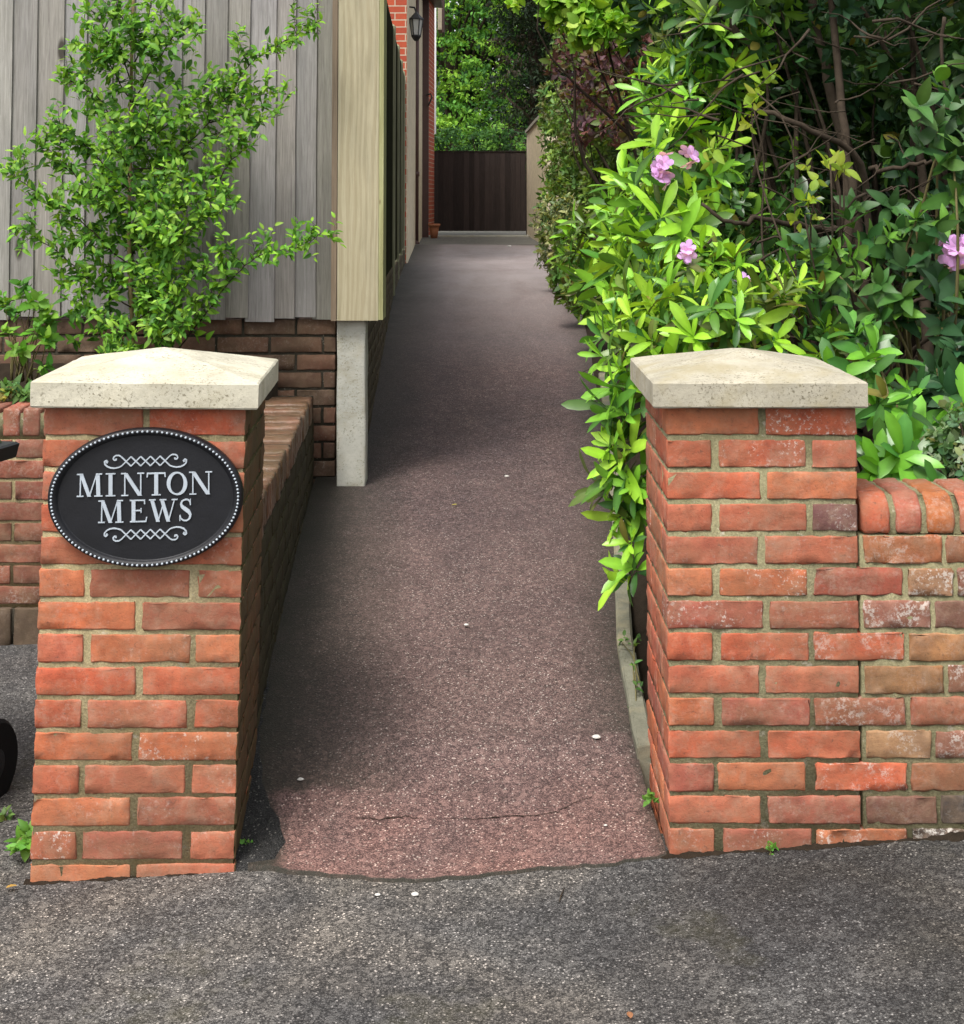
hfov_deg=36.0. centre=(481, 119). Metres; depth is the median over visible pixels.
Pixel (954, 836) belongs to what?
silt
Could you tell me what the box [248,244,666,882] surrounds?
path
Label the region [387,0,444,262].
brick house
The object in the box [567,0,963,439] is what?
laurel tree
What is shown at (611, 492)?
path edging
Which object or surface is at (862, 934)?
pavement
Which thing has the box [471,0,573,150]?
background tree
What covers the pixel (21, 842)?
weed
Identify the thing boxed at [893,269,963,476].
laurel bush
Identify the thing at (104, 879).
silt
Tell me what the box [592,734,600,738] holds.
pebble
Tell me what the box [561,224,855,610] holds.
rhododendron bush
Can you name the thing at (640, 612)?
ground
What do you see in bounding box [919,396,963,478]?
ivy clump
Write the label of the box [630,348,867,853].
gate pillar
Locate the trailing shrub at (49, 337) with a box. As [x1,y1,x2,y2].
[0,276,65,382]
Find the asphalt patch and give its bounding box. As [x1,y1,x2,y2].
[235,681,285,870]
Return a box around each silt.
[23,873,196,884]
[661,832,963,858]
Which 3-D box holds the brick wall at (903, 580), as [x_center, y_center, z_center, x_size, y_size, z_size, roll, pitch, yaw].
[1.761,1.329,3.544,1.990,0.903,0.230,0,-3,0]
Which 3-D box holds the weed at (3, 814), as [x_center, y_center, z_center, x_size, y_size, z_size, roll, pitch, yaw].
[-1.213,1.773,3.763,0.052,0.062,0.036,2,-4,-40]
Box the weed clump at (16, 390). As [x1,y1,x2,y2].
[0,374,31,404]
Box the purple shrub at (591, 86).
[538,24,655,272]
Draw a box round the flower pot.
[428,224,439,237]
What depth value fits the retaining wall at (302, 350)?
6.30 m
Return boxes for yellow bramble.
[700,58,861,471]
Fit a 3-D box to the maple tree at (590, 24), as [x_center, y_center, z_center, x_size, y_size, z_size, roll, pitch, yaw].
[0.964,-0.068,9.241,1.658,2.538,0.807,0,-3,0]
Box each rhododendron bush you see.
[545,0,802,347]
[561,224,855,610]
[672,0,862,353]
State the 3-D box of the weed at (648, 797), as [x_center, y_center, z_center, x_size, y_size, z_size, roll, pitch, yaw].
[0.411,1.650,3.619,0.043,0.038,0.035,0,-3,0]
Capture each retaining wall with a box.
[0,316,336,483]
[336,250,404,458]
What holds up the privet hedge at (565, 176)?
on the ground at (640, 612)
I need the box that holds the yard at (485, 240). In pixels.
[415,230,537,244]
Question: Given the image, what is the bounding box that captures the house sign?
[48,427,243,566]
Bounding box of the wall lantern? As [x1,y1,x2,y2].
[409,6,423,40]
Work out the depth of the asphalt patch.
3.58 m
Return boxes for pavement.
[0,644,963,1023]
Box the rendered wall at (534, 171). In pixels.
[525,111,558,248]
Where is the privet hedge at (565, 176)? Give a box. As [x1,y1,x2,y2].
[534,4,686,322]
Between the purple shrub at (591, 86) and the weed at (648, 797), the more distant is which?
the purple shrub at (591, 86)
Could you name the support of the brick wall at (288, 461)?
on the ground at (640, 612)
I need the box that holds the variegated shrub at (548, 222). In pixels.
[528,189,591,276]
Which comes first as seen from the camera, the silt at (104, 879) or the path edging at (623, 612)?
the silt at (104, 879)
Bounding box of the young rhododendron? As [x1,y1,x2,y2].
[802,304,963,481]
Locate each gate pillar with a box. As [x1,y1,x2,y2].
[30,347,277,881]
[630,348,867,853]
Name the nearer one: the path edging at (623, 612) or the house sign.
the house sign
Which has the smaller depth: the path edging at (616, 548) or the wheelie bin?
the wheelie bin
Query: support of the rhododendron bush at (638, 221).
on the ground at (640, 612)
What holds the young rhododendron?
on the ground at (640, 612)
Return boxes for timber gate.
[434,149,526,234]
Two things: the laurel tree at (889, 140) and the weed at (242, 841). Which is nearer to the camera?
the weed at (242, 841)
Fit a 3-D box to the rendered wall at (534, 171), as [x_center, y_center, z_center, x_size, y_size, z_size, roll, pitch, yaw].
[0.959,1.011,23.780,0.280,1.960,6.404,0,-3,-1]
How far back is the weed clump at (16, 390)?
5.55 m
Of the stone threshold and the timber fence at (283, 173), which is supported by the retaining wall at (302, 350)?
the timber fence at (283, 173)
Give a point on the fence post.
(358, 197)
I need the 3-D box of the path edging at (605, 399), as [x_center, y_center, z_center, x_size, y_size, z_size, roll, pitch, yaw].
[0.652,1.501,7.837,0.054,0.212,0.995,0,-3,3]
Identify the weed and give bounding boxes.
[0,804,14,821]
[4,819,32,861]
[240,838,252,843]
[618,629,643,707]
[642,788,658,806]
[765,841,778,854]
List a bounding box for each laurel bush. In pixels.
[776,65,963,476]
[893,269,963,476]
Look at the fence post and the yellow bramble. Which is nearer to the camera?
the yellow bramble
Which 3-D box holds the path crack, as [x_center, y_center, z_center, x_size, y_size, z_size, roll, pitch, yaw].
[-0.014,1.685,3.616,0.596,0.028,0.062,0,-3,-7]
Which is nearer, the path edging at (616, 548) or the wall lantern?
the path edging at (616, 548)
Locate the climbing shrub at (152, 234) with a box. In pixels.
[0,0,345,353]
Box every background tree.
[434,0,540,150]
[434,122,527,150]
[436,0,687,191]
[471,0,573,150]
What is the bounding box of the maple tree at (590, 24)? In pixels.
[504,0,679,234]
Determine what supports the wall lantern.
attached to the brick house
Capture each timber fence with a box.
[0,0,332,321]
[386,3,404,295]
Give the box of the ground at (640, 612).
[0,230,873,821]
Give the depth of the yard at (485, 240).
24.10 m
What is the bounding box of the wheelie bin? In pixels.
[0,440,19,796]
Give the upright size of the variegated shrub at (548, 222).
0.823 m
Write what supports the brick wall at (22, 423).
on the ground at (640, 612)
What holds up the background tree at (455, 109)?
on the ground at (640, 612)
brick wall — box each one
[0,401,45,645]
[256,396,313,729]
[813,478,963,843]
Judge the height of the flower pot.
0.240 m
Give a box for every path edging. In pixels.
[598,372,609,404]
[609,472,622,501]
[612,512,628,573]
[615,580,633,658]
[619,650,650,791]
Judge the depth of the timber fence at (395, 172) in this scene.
11.39 m
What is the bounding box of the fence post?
[331,0,386,485]
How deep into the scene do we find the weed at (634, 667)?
4.18 m
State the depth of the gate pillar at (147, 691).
3.44 m
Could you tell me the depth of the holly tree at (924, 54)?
8.17 m
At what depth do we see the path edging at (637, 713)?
3.98 m
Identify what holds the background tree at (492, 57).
on the ground at (640, 612)
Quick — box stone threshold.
[429,235,529,236]
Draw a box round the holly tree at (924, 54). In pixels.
[692,4,960,335]
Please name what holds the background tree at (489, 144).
on the ground at (640, 612)
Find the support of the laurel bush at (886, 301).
on the ground at (640, 612)
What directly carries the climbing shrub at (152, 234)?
on the ground at (640, 612)
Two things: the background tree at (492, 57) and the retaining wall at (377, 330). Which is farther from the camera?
the background tree at (492, 57)
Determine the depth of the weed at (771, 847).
3.39 m
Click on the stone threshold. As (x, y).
(483, 236)
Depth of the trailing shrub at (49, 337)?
5.84 m
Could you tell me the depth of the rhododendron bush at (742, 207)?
5.99 m
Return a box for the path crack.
[356,794,593,819]

